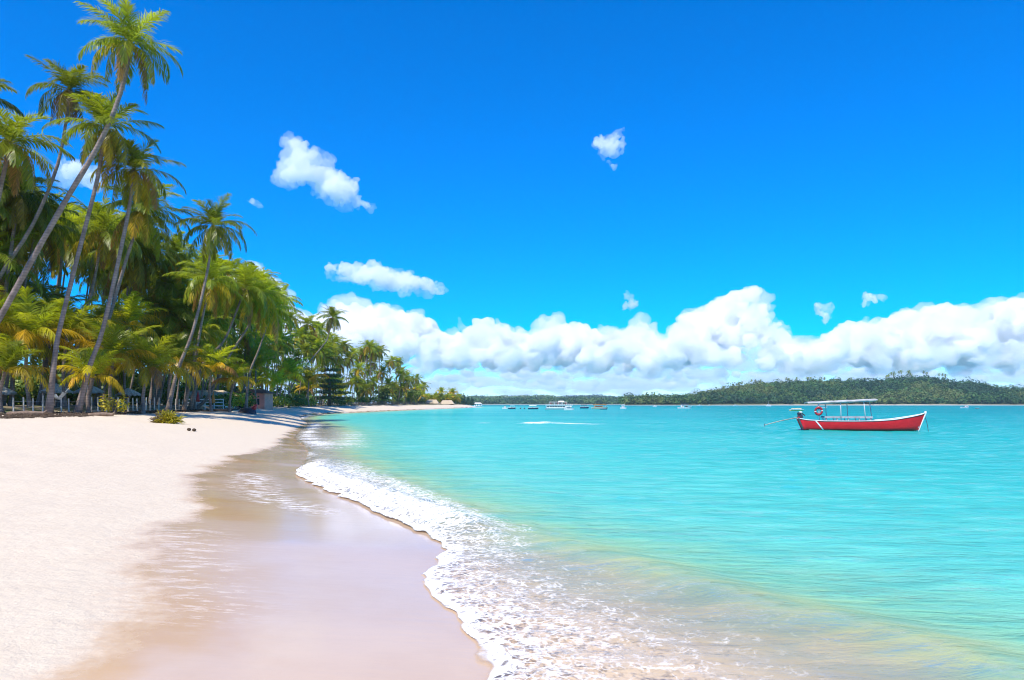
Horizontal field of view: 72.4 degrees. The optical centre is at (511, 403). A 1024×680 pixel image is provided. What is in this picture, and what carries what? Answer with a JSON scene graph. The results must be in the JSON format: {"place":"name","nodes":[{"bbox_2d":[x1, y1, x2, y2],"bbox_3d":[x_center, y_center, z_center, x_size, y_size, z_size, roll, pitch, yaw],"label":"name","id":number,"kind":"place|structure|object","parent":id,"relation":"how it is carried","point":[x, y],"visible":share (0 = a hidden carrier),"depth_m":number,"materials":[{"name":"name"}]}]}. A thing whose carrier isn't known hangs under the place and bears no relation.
{"place":"outdoors","nodes":[
{"label":"outdoors","id":0,"kind":"place"},
{"bbox_2d":[65,266,106,304],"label":"palm tree","id":1,"kind":"object","parent":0,"point":[83,284],"visible":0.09,"depth_m":92.56,"materials":[{"name":"green plant"}]},
{"bbox_2d":[0,403,933,679],"bbox_3d":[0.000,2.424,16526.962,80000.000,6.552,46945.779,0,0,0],"label":"sand","id":2,"kind":"structure","parent":0,"point":[220,545],"depth_m":8.08,"materials":[{"name":"beige sand"}]},
{"bbox_2d":[0,174,15,262],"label":"palm tree","id":3,"kind":"object","parent":2,"relation":"on","point":[5,214],"visible":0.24,"depth_m":55.77,"materials":[{"name":"green plant"}]},
{"bbox_2d":[0,79,24,124],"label":"palm tree","id":4,"kind":"object","parent":2,"relation":"on","point":[7,103],"visible":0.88,"depth_m":53.38,"materials":[{"name":"green plant"}]},
{"bbox_2d":[0,285,33,348],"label":"palm tree","id":5,"kind":"object","parent":2,"relation":"on","point":[8,327],"visible":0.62,"depth_m":52.50,"materials":[{"name":"green plant"}]},
{"bbox_2d":[3,380,38,404],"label":"thicket","id":6,"kind":"object","parent":2,"relation":"on","point":[18,397],"visible":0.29,"depth_m":80.35,"materials":[{"name":"green plant"}]},
{"bbox_2d":[0,231,48,314],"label":"palm tree","id":7,"kind":"object","parent":2,"relation":"on","point":[4,257],"visible":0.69,"depth_m":56.01,"materials":[{"name":"green plant"}]},
{"bbox_2d":[0,249,49,313],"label":"palm tree","id":8,"kind":"object","parent":2,"relation":"on","point":[30,283],"visible":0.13,"depth_m":59.90,"materials":[{"name":"green plant"}]},
{"bbox_2d":[0,333,61,411],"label":"palm tree","id":9,"kind":"object","parent":2,"relation":"on","point":[8,357],"visible":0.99,"depth_m":48.82,"materials":[{"name":"green plant"}]},
{"bbox_2d":[0,161,63,262],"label":"palm tree","id":10,"kind":"object","parent":2,"relation":"on","point":[18,229],"visible":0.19,"depth_m":56.99,"materials":[{"name":"green plant"}]},
{"bbox_2d":[0,159,67,332],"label":"palm tree","id":11,"kind":"object","parent":2,"relation":"on","point":[18,202],"visible":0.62,"depth_m":55.72,"materials":[{"name":"green plant"}]},
{"bbox_2d":[0,307,68,405],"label":"palm tree","id":12,"kind":"object","parent":2,"relation":"on","point":[49,352],"visible":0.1,"depth_m":59.69,"materials":[{"name":"green plant"}]},
{"bbox_2d":[0,107,75,200],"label":"palm tree","id":13,"kind":"object","parent":2,"relation":"on","point":[11,150],"visible":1,"depth_m":45.98,"materials":[{"name":"green plant"}]},
{"bbox_2d":[8,374,71,404],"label":"thicket","id":14,"kind":"object","parent":2,"relation":"on","point":[36,386],"visible":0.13,"depth_m":82.09,"materials":[{"name":"green plant"}]},
{"bbox_2d":[12,230,68,405],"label":"palm tree","id":15,"kind":"object","parent":2,"relation":"on","point":[43,272],"visible":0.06,"depth_m":69.99,"materials":[{"name":"green plant"}]},
{"bbox_2d":[0,268,81,376],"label":"palm tree","id":16,"kind":"object","parent":2,"relation":"on","point":[44,288],"visible":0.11,"depth_m":61.80,"materials":[{"name":"green plant"}]},
{"bbox_2d":[0,286,87,406],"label":"palm tree","id":17,"kind":"object","parent":2,"relation":"on","point":[24,319],"visible":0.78,"depth_m":53.71,"materials":[{"name":"green plant"}]},
{"bbox_2d":[0,191,88,405],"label":"palm tree","id":18,"kind":"object","parent":2,"relation":"on","point":[32,245],"visible":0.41,"depth_m":58.47,"materials":[{"name":"green plant"}]},
{"bbox_2d":[0,55,110,279],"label":"palm tree","id":19,"kind":"object","parent":2,"relation":"on","point":[68,80],"visible":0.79,"depth_m":54.68,"materials":[{"name":"green plant"}]},
{"bbox_2d":[32,283,94,405],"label":"palm tree","id":20,"kind":"object","parent":2,"relation":"on","point":[52,301],"visible":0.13,"depth_m":65.79,"materials":[{"name":"green plant"}]},
{"bbox_2d":[29,298,97,405],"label":"palm tree","id":21,"kind":"object","parent":2,"relation":"on","point":[33,360],"visible":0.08,"depth_m":66.96,"materials":[{"name":"green plant"}]},
{"bbox_2d":[35,201,97,405],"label":"palm tree","id":22,"kind":"object","parent":2,"relation":"on","point":[60,263],"visible":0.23,"depth_m":65.90,"materials":[{"name":"green plant"}]},
{"bbox_2d":[38,212,97,365],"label":"palm tree","id":23,"kind":"object","parent":2,"relation":"on","point":[83,268],"visible":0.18,"depth_m":80.36,"materials":[{"name":"green plant"}]},
{"bbox_2d":[19,294,125,406],"bbox_3d":[-36.643,-4.469,57.960,7.542,9.740,8.582,0,0,42],"label":"palm tree","id":24,"kind":"object","parent":2,"relation":"on","point":[69,324],"visible":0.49,"depth_m":57.65,"materials":[{"name":"green plant"}]},
{"bbox_2d":[54,385,106,404],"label":"thicket","id":25,"kind":"object","parent":2,"relation":"on","point":[72,400],"visible":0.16,"depth_m":83.90,"materials":[{"name":"green plant"}]},
{"bbox_2d":[39,329,137,404],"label":"palm tree","id":26,"kind":"object","parent":2,"relation":"on","point":[119,380],"visible":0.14,"depth_m":67.84,"materials":[{"name":"green plant"}]},
{"bbox_2d":[67,197,110,398],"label":"palm tree","id":27,"kind":"object","parent":2,"relation":"on","point":[106,201],"visible":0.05,"depth_m":83.24,"materials":[{"name":"green plant"}]},
{"bbox_2d":[57,346,125,412],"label":"palm tree","id":28,"kind":"object","parent":2,"relation":"on","point":[100,358],"visible":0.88,"depth_m":52.74,"materials":[{"name":"green plant"}]},
{"bbox_2d":[0,0,183,322],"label":"palm tree","id":29,"kind":"object","parent":2,"relation":"on","point":[124,52],"visible":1,"depth_m":47.84,"materials":[{"name":"green plant"}]},
{"bbox_2d":[12,396,182,411],"bbox_3d":[-33.431,0.182,61.248,3.109,1.514,24.606,0,0,0],"label":"fence","id":30,"kind":"object","parent":2,"relation":"on","point":[33,401],"visible":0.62,"depth_m":54.39,"materials":[{"name":"brown wood"}]},
{"bbox_2d":[47,298,147,405],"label":"palm tree","id":31,"kind":"object","parent":2,"relation":"on","point":[99,312],"visible":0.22,"depth_m":67.47,"materials":[{"name":"green plant"}]},
{"bbox_2d":[57,195,141,406],"bbox_3d":[-37.779,-9.154,64.355,7.739,19.325,7.461,0,0,0],"label":"palm tree","id":32,"kind":"object","parent":2,"relation":"on","point":[102,222],"visible":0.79,"depth_m":63.60,"materials":[{"name":"green plant"}]},
{"bbox_2d":[77,244,126,402],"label":"palm tree","id":33,"kind":"object","parent":2,"relation":"on","point":[123,286],"visible":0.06,"depth_m":85.07,"materials":[{"name":"green plant"}]},
{"bbox_2d":[42,90,163,412],"bbox_3d":[-29.220,-10.699,49.908,7.308,23.194,7.228,0,0,32],"label":"palm tree","id":34,"kind":"object","parent":2,"relation":"on","point":[100,113],"visible":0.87,"depth_m":49.83,"materials":[{"name":"green plant"}]},
{"bbox_2d":[77,248,147,402],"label":"palm tree","id":35,"kind":"object","parent":2,"relation":"on","point":[106,291],"visible":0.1,"depth_m":84.83,"materials":[{"name":"green plant"}]},
{"bbox_2d":[59,318,168,411],"bbox_3d":[-32.209,-3.086,56.061,7.953,7.859,7.341,0,0,0],"label":"palm tree","id":36,"kind":"object","parent":2,"relation":"on","point":[112,340],"visible":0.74,"depth_m":55.55,"materials":[{"name":"green plant"}]},
{"bbox_2d":[98,394,129,412],"bbox_3d":[-30.113,0.103,52.969,1.918,1.644,1.773,0,0,0],"label":"shrub","id":37,"kind":"object","parent":2,"relation":"on","point":[106,405],"visible":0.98,"depth_m":53.02,"materials":[{"name":"green plant"}]},
{"bbox_2d":[87,209,157,405],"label":"palm tree","id":38,"kind":"object","parent":2,"relation":"on","point":[134,250],"visible":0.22,"depth_m":69.55,"materials":[{"name":"green plant"}]},
{"bbox_2d":[82,291,168,404],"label":"palm tree","id":39,"kind":"object","parent":2,"relation":"on","point":[130,305],"visible":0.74,"depth_m":69.59,"materials":[{"name":"green plant"}]},
{"bbox_2d":[0,408,256,418],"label":"seaweed","id":40,"kind":"object","parent":2,"relation":"on","point":[48,414],"visible":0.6,"depth_m":48.32,"materials":[{"name":"plant"}]},
{"bbox_2d":[78,230,179,403],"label":"palm tree","id":41,"kind":"object","parent":2,"relation":"on","point":[139,281],"visible":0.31,"depth_m":72.34,"materials":[{"name":"green plant"}]},
{"bbox_2d":[73,138,186,412],"bbox_3d":[-28.770,-9.405,51.957,7.558,20.735,6.069,0,0,15],"label":"palm tree","id":42,"kind":"object","parent":2,"relation":"on","point":[131,180],"visible":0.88,"depth_m":51.85,"materials":[{"name":"green plant"}]},
{"bbox_2d":[112,374,154,404],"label":"thicket","id":43,"kind":"object","parent":2,"relation":"on","point":[136,387],"visible":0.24,"depth_m":91.30,"materials":[{"name":"green plant"}]},
{"bbox_2d":[89,193,181,403],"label":"palm tree","id":44,"kind":"object","parent":2,"relation":"on","point":[170,248],"visible":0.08,"depth_m":74.22,"materials":[{"name":"green plant"}]},
{"bbox_2d":[95,228,176,293],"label":"palm tree","id":45,"kind":"object","parent":2,"relation":"on","point":[152,270],"visible":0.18,"depth_m":73.90,"materials":[{"name":"green plant"}]},
{"bbox_2d":[118,266,160,402],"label":"palm tree","id":46,"kind":"object","parent":2,"relation":"on","point":[141,293],"visible":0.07,"depth_m":81.48,"materials":[{"name":"green plant"}]},
{"bbox_2d":[84,179,195,404],"bbox_3d":[-31.590,-9.655,60.021,7.757,20.317,7.948,0,0,-44],"label":"palm tree","id":47,"kind":"object","parent":2,"relation":"on","point":[140,217],"visible":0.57,"depth_m":59.89,"materials":[{"name":"green plant"}]},
{"bbox_2d":[99,332,196,413],"bbox_3d":[-29.757,-2.360,57.002,7.706,6.568,6.345,0,0,-27],"label":"palm tree","id":48,"kind":"object","parent":2,"relation":"on","point":[149,368],"visible":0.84,"depth_m":56.79,"materials":[{"name":"green plant"}]},
{"bbox_2d":[131,259,192,403],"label":"palm tree","id":49,"kind":"object","parent":2,"relation":"on","point":[158,290],"visible":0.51,"depth_m":76.79,"materials":[{"name":"green plant"}]},
{"bbox_2d":[127,322,202,404],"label":"palm tree","id":50,"kind":"object","parent":2,"relation":"on","point":[159,332],"visible":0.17,"depth_m":75.46,"materials":[{"name":"green plant"}]},
{"bbox_2d":[145,384,190,404],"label":"thicket","id":51,"kind":"object","parent":2,"relation":"on","point":[164,397],"visible":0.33,"depth_m":94.63,"materials":[{"name":"green plant"}]},
{"bbox_2d":[150,409,186,423],"bbox_3d":[-22.698,0.905,45.973,2.590,1.192,2.400,0,0,0],"label":"round bush","id":52,"kind":"object","parent":2,"relation":"on","point":[168,417],"visible":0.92,"depth_m":45.67,"materials":[{"name":"green plant"}]},
{"bbox_2d":[120,280,217,404],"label":"palm tree","id":53,"kind":"object","parent":2,"relation":"on","point":[177,312],"visible":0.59,"depth_m":75.38,"materials":[{"name":"green plant"}]},
{"bbox_2d":[123,327,219,400],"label":"palm tree","id":54,"kind":"object","parent":2,"relation":"on","point":[181,344],"visible":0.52,"depth_m":65.93,"materials":[{"name":"green plant"}]},
{"bbox_2d":[148,230,205,404],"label":"palm tree","id":55,"kind":"object","parent":2,"relation":"on","point":[175,238],"visible":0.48,"depth_m":77.48,"materials":[{"name":"green plant"}]},
{"bbox_2d":[144,251,218,393],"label":"palm tree","id":56,"kind":"object","parent":2,"relation":"on","point":[188,278],"visible":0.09,"depth_m":81.03,"materials":[{"name":"green plant"}]},
{"bbox_2d":[153,307,233,409],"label":"palm tree","id":57,"kind":"object","parent":2,"relation":"on","point":[206,334],"visible":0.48,"depth_m":77.90,"materials":[{"name":"green plant"}]},
{"bbox_2d":[162,249,247,409],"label":"palm tree","id":58,"kind":"object","parent":2,"relation":"on","point":[210,293],"visible":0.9,"depth_m":71.63,"materials":[{"name":"green plant"}]},
{"bbox_2d":[185,242,233,377],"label":"palm tree","id":59,"kind":"object","parent":2,"relation":"on","point":[196,254],"visible":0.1,"depth_m":93.99,"materials":[{"name":"green plant"}]},
{"bbox_2d":[183,390,236,407],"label":"beach house","id":60,"kind":"structure","parent":2,"relation":"on","point":[216,392],"depth_m":98.66,"materials":[{"name":"white paint"}]},
{"bbox_2d":[165,193,256,411],"bbox_3d":[-26.547,-8.731,62.169,6.204,19.495,6.815,0,0,43],"label":"palm tree","id":61,"kind":"object","parent":2,"relation":"on","point":[214,216],"visible":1,"depth_m":61.74,"materials":[{"name":"green plant"}]},
{"bbox_2d":[181,343,244,411],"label":"palm tree","id":62,"kind":"object","parent":2,"relation":"on","point":[214,365],"visible":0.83,"depth_m":71.69,"materials":[{"name":"green plant"}]},
{"bbox_2d":[201,394,233,407],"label":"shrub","id":63,"kind":"object","parent":2,"relation":"on","point":[226,401],"visible":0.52,"depth_m":89.67,"materials":[{"name":"green plant"}]},
{"bbox_2d":[199,285,242,403],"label":"palm tree","id":64,"kind":"object","parent":2,"relation":"on","point":[218,322],"visible":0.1,"depth_m":88.51,"materials":[{"name":"green plant"}]},
{"bbox_2d":[196,308,248,392],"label":"palm tree","id":65,"kind":"object","parent":2,"relation":"on","point":[225,328],"visible":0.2,"depth_m":89.08,"materials":[{"name":"green plant"}]},
{"bbox_2d":[204,257,241,389],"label":"palm tree","id":66,"kind":"object","parent":2,"relation":"on","point":[228,273],"visible":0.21,"depth_m":99.83,"materials":[{"name":"green plant"}]},
{"bbox_2d":[204,391,244,407],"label":"shrub","id":67,"kind":"object","parent":2,"relation":"on","point":[235,401],"visible":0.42,"depth_m":95.52,"materials":[{"name":"green plant"}]},
{"bbox_2d":[211,293,252,388],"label":"palm tree","id":68,"kind":"object","parent":2,"relation":"on","point":[234,323],"visible":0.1,"depth_m":99.11,"materials":[{"name":"green plant"}]},
{"bbox_2d":[187,259,279,409],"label":"palm tree","id":69,"kind":"object","parent":2,"relation":"on","point":[246,278],"visible":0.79,"depth_m":75.79,"materials":[{"name":"green plant"}]},
{"bbox_2d":[211,358,259,412],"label":"palm tree","id":70,"kind":"object","parent":2,"relation":"on","point":[239,370],"visible":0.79,"depth_m":73.45,"materials":[{"name":"green plant"}]},
{"bbox_2d":[197,271,294,408],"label":"palm tree","id":71,"kind":"object","parent":2,"relation":"on","point":[259,314],"visible":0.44,"depth_m":79.90,"materials":[{"name":"green plant"}]},
{"bbox_2d":[223,321,270,407],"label":"palm tree","id":72,"kind":"object","parent":2,"relation":"on","point":[248,340],"visible":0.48,"depth_m":110.12,"materials":[{"name":"green plant"}]},
{"bbox_2d":[232,389,275,409],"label":"beach house","id":73,"kind":"structure","parent":2,"relation":"on","point":[264,398],"depth_m":112.44,"materials":[{"name":"paint"}]},
{"bbox_2d":[228,343,283,408],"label":"palm tree","id":74,"kind":"object","parent":2,"relation":"on","point":[262,357],"visible":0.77,"depth_m":109.73,"materials":[{"name":"green plant"}]},
{"bbox_2d":[239,287,303,407],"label":"palm tree","id":75,"kind":"object","parent":2,"relation":"on","point":[265,327],"visible":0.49,"depth_m":83.87,"materials":[{"name":"green plant"}]},
{"bbox_2d":[254,329,292,389],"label":"palm tree","id":76,"kind":"object","parent":2,"relation":"on","point":[270,346],"visible":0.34,"depth_m":130.53,"materials":[{"name":"green plant"}]},
{"bbox_2d":[253,368,298,391],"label":"palm tree","id":77,"kind":"object","parent":2,"relation":"on","point":[273,383],"visible":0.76,"depth_m":125.33,"materials":[{"name":"green plant"}]},
{"bbox_2d":[272,331,299,389],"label":"palm tree","id":78,"kind":"object","parent":2,"relation":"on","point":[280,348],"visible":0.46,"depth_m":137.72,"materials":[{"name":"green plant"}]},
{"bbox_2d":[274,284,302,406],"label":"palm tree","id":79,"kind":"object","parent":2,"relation":"on","point":[283,288],"visible":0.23,"depth_m":140.75,"materials":[{"name":"green plant"}]},
{"bbox_2d":[278,332,301,406],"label":"palm tree","id":80,"kind":"object","parent":2,"relation":"on","point":[287,350],"visible":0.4,"depth_m":144.24,"materials":[{"name":"green plant"}]},
{"bbox_2d":[278,311,302,393],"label":"palm tree","id":81,"kind":"object","parent":2,"relation":"on","point":[292,317],"visible":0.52,"depth_m":151.41,"materials":[{"name":"green plant"}]},
{"bbox_2d":[271,356,312,406],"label":"palm tree","id":82,"kind":"object","parent":2,"relation":"on","point":[290,366],"visible":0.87,"depth_m":141.07,"materials":[{"name":"green plant"}]},
{"bbox_2d":[287,327,320,370],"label":"palm tree","id":83,"kind":"object","parent":2,"relation":"on","point":[301,336],"visible":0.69,"depth_m":171.17,"materials":[{"name":"green plant"}]},
{"bbox_2d":[293,342,319,393],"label":"palm tree","id":84,"kind":"object","parent":2,"relation":"on","point":[304,347],"visible":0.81,"depth_m":166.68,"materials":[{"name":"green plant"}]},
{"bbox_2d":[293,378,322,397],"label":"palm tree","id":85,"kind":"object","parent":2,"relation":"on","point":[305,387],"visible":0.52,"depth_m":169.31,"materials":[{"name":"green plant"}]},
{"bbox_2d":[290,364,328,406],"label":"palm tree","id":86,"kind":"object","parent":2,"relation":"on","point":[310,376],"visible":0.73,"depth_m":161.62,"materials":[{"name":"green plant"}]},
{"bbox_2d":[297,313,325,360],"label":"palm tree","id":87,"kind":"object","parent":2,"relation":"on","point":[306,322],"visible":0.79,"depth_m":172.68,"materials":[{"name":"green plant"}]},
{"bbox_2d":[295,339,333,391],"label":"palm tree","id":88,"kind":"object","parent":2,"relation":"on","point":[318,360],"visible":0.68,"depth_m":171.21,"materials":[{"name":"green plant"}]},
{"bbox_2d":[281,304,348,406],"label":"palm tree","id":89,"kind":"object","parent":2,"relation":"on","point":[332,321],"visible":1,"depth_m":149.66,"materials":[{"name":"green plant"}]},
{"bbox_2d":[314,351,337,404],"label":"palm tree","id":90,"kind":"object","parent":2,"relation":"on","point":[323,363],"visible":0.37,"depth_m":180.91,"materials":[{"name":"green plant"}]},
{"bbox_2d":[309,367,352,405],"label":"tree","id":91,"kind":"object","parent":2,"relation":"on","point":[329,392],"visible":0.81,"depth_m":182.82,"materials":[{"name":"green plant"}]},
{"bbox_2d":[338,351,358,397],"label":"palm tree","id":92,"kind":"object","parent":2,"relation":"on","point":[347,361],"visible":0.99,"depth_m":212.48,"materials":[{"name":"green plant"}]},
{"bbox_2d":[343,373,363,399],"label":"palm tree","id":93,"kind":"object","parent":2,"relation":"on","point":[351,377],"visible":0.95,"depth_m":214.21,"materials":[{"name":"green plant"}]},
{"bbox_2d":[348,360,367,395],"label":"palm tree","id":94,"kind":"object","parent":2,"relation":"on","point":[359,368],"visible":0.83,"depth_m":231.80,"materials":[{"name":"green plant"}]},
{"bbox_2d":[358,340,376,404],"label":"palm tree","id":95,"kind":"object","parent":2,"relation":"on","point":[367,346],"visible":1,"depth_m":230.15,"materials":[{"name":"green plant"}]},
{"bbox_2d":[374,385,391,400],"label":"broadleaf tree","id":96,"kind":"object","parent":2,"relation":"on","point":[383,392],"visible":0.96,"depth_m":261.09,"materials":[{"name":"green plant"}]},
{"bbox_2d":[0,0,1023,402],"label":"sky","id":97,"kind":"structure","parent":0,"point":[556,198],"materials":[{"name":"blue"}]},
{"bbox_2d":[482,403,620,404],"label":"hill","id":98,"kind":"structure","parent":0,"point":[544,404],"depth_m":1504.70,"materials":[{"name":"green plant"}]},
{"bbox_2d":[423,394,622,403],"bbox_3d":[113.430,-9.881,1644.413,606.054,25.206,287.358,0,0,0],"label":"woods","id":99,"kind":"object","parent":98,"relation":"on","point":[594,399],"visible":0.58,"depth_m":1543.11,"materials":[{"name":"green plant"}]},
{"bbox_2d":[293,405,1023,679],"bbox_3d":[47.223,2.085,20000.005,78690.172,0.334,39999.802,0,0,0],"label":"water","id":100,"kind":"structure","parent":0,"point":[902,551],"depth_m":14.47,"materials":[{"name":"teal liquid"}]},
{"bbox_2d":[545,401,572,409],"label":"ferry","id":101,"kind":"object","parent":100,"relation":"on","point":[556,407],"visible":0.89,"depth_m":242.18,"materials":[{"name":"white paint"}]},
{"bbox_2d":[764,399,926,430],"bbox_3d":[27.062,1.007,57.161,12.222,2.814,2.166,0,0,14],"label":"motor boat","id":102,"kind":"object","parent":100,"relation":"on","point":[910,423],"visible":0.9,"depth_m":56.11,"materials":[{"name":"red paint"}]},
{"bbox_2d":[621,400,1023,404],"bbox_3d":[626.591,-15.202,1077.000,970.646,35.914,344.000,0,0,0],"label":"hill","id":103,"kind":"structure","parent":0,"point":[855,403],"depth_m":923.38,"materials":[{"name":"green plant"}]},
{"bbox_2d":[618,374,1023,404],"bbox_3d":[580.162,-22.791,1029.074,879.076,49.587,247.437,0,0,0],"label":"woods","id":104,"kind":"object","parent":103,"relation":"on","point":[912,389],"visible":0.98,"depth_m":968.35,"materials":[{"name":"green plant"}]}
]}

